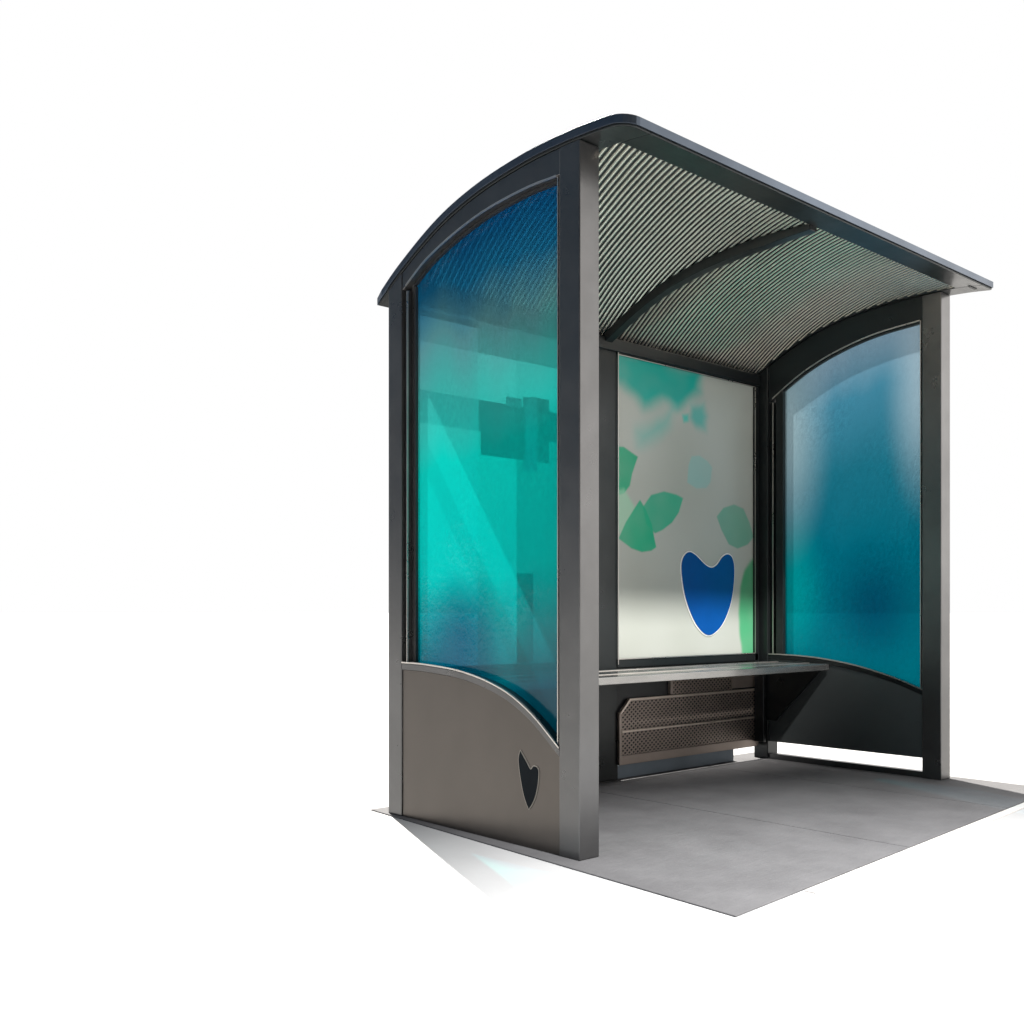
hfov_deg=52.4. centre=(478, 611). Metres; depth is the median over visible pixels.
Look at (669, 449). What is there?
bus shelter
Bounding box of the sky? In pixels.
[0,0,1023,613]
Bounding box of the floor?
[0,613,1023,1023]
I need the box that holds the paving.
[371,752,1023,916]
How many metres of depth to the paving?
4.00 m
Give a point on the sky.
(208, 208)
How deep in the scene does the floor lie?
3.10 m
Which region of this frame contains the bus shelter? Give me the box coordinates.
[377,113,992,860]

